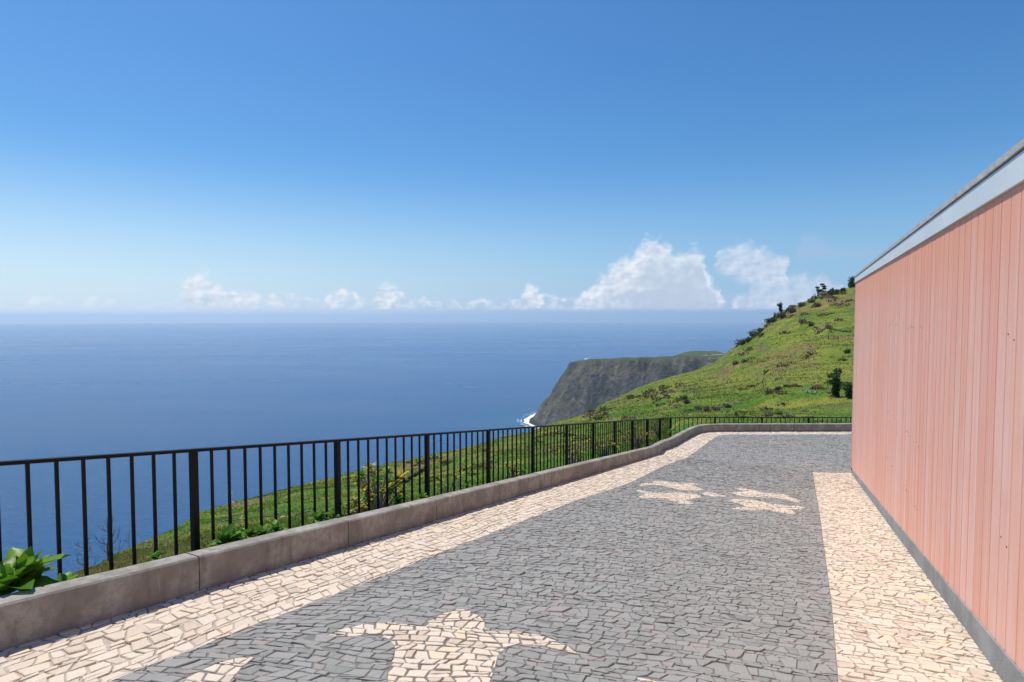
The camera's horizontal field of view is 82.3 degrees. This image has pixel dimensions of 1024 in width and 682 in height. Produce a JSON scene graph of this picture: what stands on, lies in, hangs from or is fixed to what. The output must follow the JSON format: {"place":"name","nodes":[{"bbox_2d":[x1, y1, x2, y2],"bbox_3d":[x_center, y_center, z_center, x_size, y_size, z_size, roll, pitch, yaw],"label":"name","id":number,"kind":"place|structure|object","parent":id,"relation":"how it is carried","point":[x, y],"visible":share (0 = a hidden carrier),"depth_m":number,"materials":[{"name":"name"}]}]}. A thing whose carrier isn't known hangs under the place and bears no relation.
{"place":"outdoors","nodes":[
{"label":"outdoors","id":0,"kind":"place"},
{"bbox_2d":[0,322,765,593],"bbox_3d":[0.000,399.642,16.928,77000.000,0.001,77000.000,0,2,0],"label":"sea","id":1,"kind":"structure","parent":0,"point":[66,390],"depth_m":2921.72,"materials":[{"name":"liquid"}]},
{"bbox_2d":[521,412,535,428],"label":"surf","id":2,"kind":"structure","parent":1,"relation":"on","point":[526,420],"depth_m":2246.65,"materials":[{"name":"white liquid"}]},
{"bbox_2d":[72,286,854,577],"bbox_3d":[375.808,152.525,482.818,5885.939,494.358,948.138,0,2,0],"label":"hillside","id":3,"kind":"structure","parent":0,"point":[793,349],"depth_m":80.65,"materials":[{"name":"green plant"}]},
{"bbox_2d":[0,555,47,595],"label":"leafy plant","id":4,"kind":"object","parent":3,"relation":"on","point":[11,582],"visible":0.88,"depth_m":3.46,"materials":[{"name":"green plant"}]},
{"bbox_2d":[0,546,70,595],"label":"leafy plant","id":5,"kind":"object","parent":3,"relation":"on","point":[21,555],"visible":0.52,"depth_m":3.58,"materials":[{"name":"green plant"}]},
{"bbox_2d":[54,571,77,581],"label":"leafy plant","id":6,"kind":"object","parent":3,"relation":"on","point":[66,576],"visible":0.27,"depth_m":3.75,"materials":[{"name":"green plant"}]},
{"bbox_2d":[75,533,98,568],"bbox_3d":[-6.439,3.318,8.826,0.377,0.848,0.269,2,3,36],"label":"bare tree","id":7,"kind":"object","parent":3,"relation":"on","point":[82,556],"visible":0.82,"depth_m":8.82,"materials":[{"name":"brown plant"}]},
{"bbox_2d":[92,514,128,561],"bbox_3d":[-8.306,4.178,11.959,0.694,1.304,0.634,2,3,32],"label":"bare tree","id":8,"kind":"object","parent":3,"relation":"on","point":[107,550],"visible":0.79,"depth_m":11.93,"materials":[{"name":"brown plant"}]},
{"bbox_2d":[144,550,162,560],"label":"weed","id":9,"kind":"object","parent":3,"relation":"on","point":[155,555],"visible":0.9,"depth_m":4.25,"materials":[{"name":"green plant"}]},
{"bbox_2d":[208,521,245,545],"bbox_3d":[-2.300,1.606,4.739,0.282,0.247,0.244,-2,3,-38],"label":"weed","id":10,"kind":"object","parent":3,"relation":"on","point":[225,536],"visible":0.73,"depth_m":4.73,"materials":[{"name":"green plant"}]},
{"bbox_2d":[215,518,243,522],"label":"stone wall","id":11,"kind":"structure","parent":3,"relation":"on","point":[227,520],"depth_m":19.54,"materials":[{"name":"grey stone"}]},
{"bbox_2d":[231,528,246,540],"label":"weed","id":12,"kind":"object","parent":3,"relation":"on","point":[238,538],"visible":0.38,"depth_m":4.85,"materials":[{"name":"green plant"}]},
{"bbox_2d":[242,526,259,537],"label":"weed","id":13,"kind":"object","parent":3,"relation":"on","point":[248,532],"visible":0.78,"depth_m":4.98,"materials":[{"name":"green plant"}]},
{"bbox_2d":[251,523,273,536],"bbox_3d":[-2.159,1.660,5.032,0.186,0.210,0.196,0,2,0],"label":"weed","id":14,"kind":"object","parent":3,"relation":"on","point":[262,530],"visible":0.72,"depth_m":5.04,"materials":[{"name":"green plant"}]},
{"bbox_2d":[267,519,287,532],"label":"weed","id":15,"kind":"object","parent":3,"relation":"on","point":[274,525],"visible":0.73,"depth_m":5.21,"materials":[{"name":"green plant"}]},
{"bbox_2d":[309,508,329,522],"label":"weed","id":16,"kind":"object","parent":3,"relation":"on","point":[318,517],"visible":0.94,"depth_m":5.67,"materials":[{"name":"green plant"}]},
{"bbox_2d":[325,508,339,519],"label":"weed","id":17,"kind":"object","parent":3,"relation":"on","point":[331,514],"visible":0.76,"depth_m":5.77,"materials":[{"name":"green plant"}]},
{"bbox_2d":[343,496,371,514],"bbox_3d":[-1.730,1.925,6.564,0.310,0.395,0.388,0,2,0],"label":"rosette shrub","id":18,"kind":"object","parent":3,"relation":"on","point":[362,503],"visible":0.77,"depth_m":6.53,"materials":[{"name":"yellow plant"}]},
{"bbox_2d":[351,461,410,509],"bbox_3d":[-1.566,1.796,7.014,0.679,0.792,0.698,-2,3,-40],"label":"rosette shrub","id":19,"kind":"object","parent":3,"relation":"on","point":[392,485],"visible":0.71,"depth_m":6.90,"materials":[{"name":"green plant"}]},
{"bbox_2d":[392,494,403,504],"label":"weed","id":20,"kind":"object","parent":3,"relation":"on","point":[398,499],"visible":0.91,"depth_m":6.78,"materials":[{"name":"green plant"}]},
{"bbox_2d":[394,467,423,482],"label":"stone wall","id":21,"kind":"structure","parent":3,"relation":"on","point":[414,475],"depth_m":39.81,"materials":[{"name":"grey stone"}]},
{"bbox_2d":[417,491,427,498],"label":"weed","id":22,"kind":"object","parent":3,"relation":"on","point":[421,495],"visible":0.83,"depth_m":7.10,"materials":[{"name":"green plant"}]},
{"bbox_2d":[0,423,851,651],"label":"kerb","id":23,"kind":"structure","parent":3,"relation":"on","point":[34,614],"depth_m":4.58,"materials":[{"name":"concrete"}]},
{"bbox_2d":[0,417,851,575],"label":"railing","id":24,"kind":"object","parent":23,"relation":"on","point":[194,495],"visible":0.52,"depth_m":6.00,"materials":[{"name":"black metal"}]},
{"bbox_2d":[435,471,470,493],"bbox_3d":[-0.826,2.070,8.236,0.571,0.515,0.518,0,2,0],"label":"rosette shrub","id":25,"kind":"object","parent":3,"relation":"on","point":[443,483],"visible":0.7,"depth_m":8.20,"materials":[{"name":"green plant"}]},
{"bbox_2d":[504,460,527,477],"bbox_3d":[0.021,2.254,9.912,0.402,0.492,0.335,2,3,40],"label":"rosette shrub","id":26,"kind":"object","parent":3,"relation":"on","point":[514,470],"visible":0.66,"depth_m":9.90,"materials":[{"name":"green plant"}]},
{"bbox_2d":[556,439,588,464],"bbox_3d":[1.282,2.423,12.554,0.706,0.690,0.722,-1,3,-21],"label":"rosette shrub","id":27,"kind":"object","parent":3,"relation":"on","point":[585,452],"visible":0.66,"depth_m":12.54,"materials":[{"name":"green plant"}]},
{"bbox_2d":[584,434,622,456],"bbox_3d":[2.235,2.635,14.424,0.793,0.691,0.785,1,3,30],"label":"rosette shrub","id":28,"kind":"object","parent":3,"relation":"on","point":[613,444],"visible":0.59,"depth_m":14.41,"materials":[{"name":"green plant"}]},
{"bbox_2d":[354,285,854,505],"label":"scrub","id":29,"kind":"object","parent":3,"relation":"on","point":[758,333],"visible":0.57,"depth_m":96.62,"materials":[{"name":"green plant"}]},
{"bbox_2d":[619,426,652,448],"bbox_3d":[3.732,2.888,17.385,1.004,0.697,1.088,2,3,43],"label":"rosette shrub","id":30,"kind":"object","parent":3,"relation":"on","point":[636,437],"visible":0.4,"depth_m":17.35,"materials":[{"name":"green plant"}]},
{"bbox_2d":[683,398,691,403],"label":"hill shrub","id":31,"kind":"object","parent":3,"relation":"on","point":[685,401],"visible":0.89,"depth_m":67.62,"materials":[{"name":"green plant"}]},
{"bbox_2d":[694,405,702,409],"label":"hill shrub","id":32,"kind":"object","parent":3,"relation":"on","point":[697,407],"visible":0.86,"depth_m":56.64,"materials":[{"name":"green plant"}]},
{"bbox_2d":[702,405,710,411],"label":"hill shrub","id":33,"kind":"object","parent":3,"relation":"on","point":[706,409],"visible":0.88,"depth_m":49.83,"materials":[{"name":"green plant"}]},
{"bbox_2d":[762,411,774,416],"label":"hill shrub","id":34,"kind":"object","parent":3,"relation":"on","point":[768,414],"visible":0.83,"depth_m":35.23,"materials":[{"name":"green plant"}]},
{"bbox_2d":[763,387,773,394],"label":"hill shrub","id":35,"kind":"object","parent":3,"relation":"on","point":[767,390],"visible":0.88,"depth_m":58.00,"materials":[{"name":"green plant"}]},
{"bbox_2d":[777,302,783,311],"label":"skyline tree","id":36,"kind":"object","parent":3,"relation":"on","point":[780,307],"visible":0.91,"depth_m":215.11,"materials":[{"name":"green plant"}]},
{"bbox_2d":[777,312,788,318],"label":"hill shrub","id":37,"kind":"object","parent":3,"relation":"on","point":[783,314],"visible":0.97,"depth_m":195.68,"materials":[{"name":"green plant"}]},
{"bbox_2d":[787,307,795,312],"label":"hill shrub","id":38,"kind":"object","parent":3,"relation":"on","point":[791,310],"visible":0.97,"depth_m":202.92,"materials":[{"name":"green plant"}]},
{"bbox_2d":[789,383,803,386],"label":"earth scarp","id":39,"kind":"structure","parent":3,"relation":"on","point":[794,385],"depth_m":59.32,"materials":[{"name":"brown soil"}]},
{"bbox_2d":[793,418,816,422],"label":"shrub","id":40,"kind":"object","parent":3,"relation":"on","point":[811,421],"visible":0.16,"depth_m":20.74,"materials":[{"name":"green plant"}]},
{"bbox_2d":[812,302,821,306],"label":"hill shrub","id":41,"kind":"object","parent":3,"relation":"on","point":[817,304],"visible":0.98,"depth_m":199.70,"materials":[{"name":"green plant"}]},
{"bbox_2d":[809,384,825,389],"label":"earth scarp","id":42,"kind":"structure","parent":3,"relation":"on","point":[817,387],"depth_m":55.94,"materials":[{"name":"brown soil"}]},
{"bbox_2d":[815,283,826,296],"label":"umbrella tree","id":43,"kind":"object","parent":3,"relation":"on","point":[821,285],"visible":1,"depth_m":215.27,"materials":[{"name":"green plant"}]},
{"bbox_2d":[823,321,832,338],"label":"bare bush","id":44,"kind":"object","parent":3,"relation":"on","point":[828,327],"visible":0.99,"depth_m":127.05,"materials":[{"name":"green plant"}]},
{"bbox_2d":[820,294,837,298],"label":"earth scarp","id":45,"kind":"structure","parent":3,"relation":"on","point":[829,296],"depth_m":209.93,"materials":[{"name":"brown soil"}]},
{"bbox_2d":[813,326,851,331],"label":"stone wall","id":46,"kind":"structure","parent":3,"relation":"on","point":[816,327],"depth_m":139.90,"materials":[{"name":"grey stone"}]},
{"bbox_2d":[826,367,843,396],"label":"tree","id":47,"kind":"object","parent":3,"relation":"on","point":[834,382],"visible":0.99,"depth_m":49.22,"materials":[{"name":"green plant"}]},
{"bbox_2d":[841,381,852,398],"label":"tree","id":48,"kind":"object","parent":3,"relation":"on","point":[848,393],"visible":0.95,"depth_m":46.93,"materials":[{"name":"green plant"}]},
{"bbox_2d":[847,276,854,287],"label":"skyline tree","id":49,"kind":"object","parent":3,"relation":"on","point":[851,283],"visible":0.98,"depth_m":228.51,"materials":[{"name":"green plant"}]},
{"bbox_2d":[112,434,851,681],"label":"paving","id":50,"kind":"structure","parent":0,"point":[625,583],"depth_m":4.63,"materials":[{"name":"stone"}]},
{"bbox_2d":[184,657,254,681],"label":"paving motif","id":51,"kind":"object","parent":50,"relation":"on","point":[226,667],"visible":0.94,"depth_m":3.10,"materials":[{"name":"stone"}]},
{"bbox_2d":[0,431,851,681],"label":"pavement border","id":52,"kind":"object","parent":50,"relation":"on","point":[111,649],"visible":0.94,"depth_m":4.19,"materials":[{"name":"stone"}]},
{"bbox_2d":[329,609,576,681],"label":"paving motif","id":53,"kind":"object","parent":50,"relation":"on","point":[441,667],"visible":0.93,"depth_m":3.60,"materials":[{"name":"stone"}]},
{"bbox_2d":[637,678,657,681],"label":"paving motif","id":54,"kind":"object","parent":50,"relation":"on","point":[641,679],"visible":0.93,"depth_m":3.30,"materials":[{"name":"stone"}]},
{"bbox_2d":[636,481,803,513],"bbox_3d":[3.490,2.632,9.961,2.702,0.393,2.418,1,3,16],"label":"paving motif","id":55,"kind":"object","parent":50,"relation":"on","point":[681,498],"visible":0.91,"depth_m":9.72,"materials":[{"name":"stone"}]},
{"bbox_2d":[851,138,1023,681],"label":"building","id":56,"kind":"structure","parent":50,"relation":"on","point":[937,452],"depth_m":4.79,"materials":[{"name":"pink painted wood planks"},{"name":"grey concrete"},{"name":"dark paint"}]},
{"bbox_2d":[0,0,1023,323],"label":"sky","id":57,"kind":"structure","parent":0,"point":[162,161],"materials":[{"name":"blue"}]},
{"bbox_2d":[529,351,723,427],"bbox_3d":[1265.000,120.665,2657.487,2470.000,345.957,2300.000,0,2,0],"label":"headland","id":58,"kind":"structure","parent":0,"point":[582,386],"depth_m":2049.55,"materials":[{"name":"grey stone"}]},
{"bbox_2d":[813,472,1002,681],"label":"pavement strip","id":59,"kind":"object","parent":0,"point":[895,619],"visible":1,"depth_m":4.78,"materials":[{"name":"stone"}]},
{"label":"ground cover","id":60,"kind":"object","parent":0,"visible":0},
{"bbox_2d":[645,421,663,432],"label":"rosette shrub","id":61,"kind":"object","parent":60,"relation":"on","point":[654,425],"visible":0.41,"depth_m":19.16,"materials":[{"name":"green plant"}]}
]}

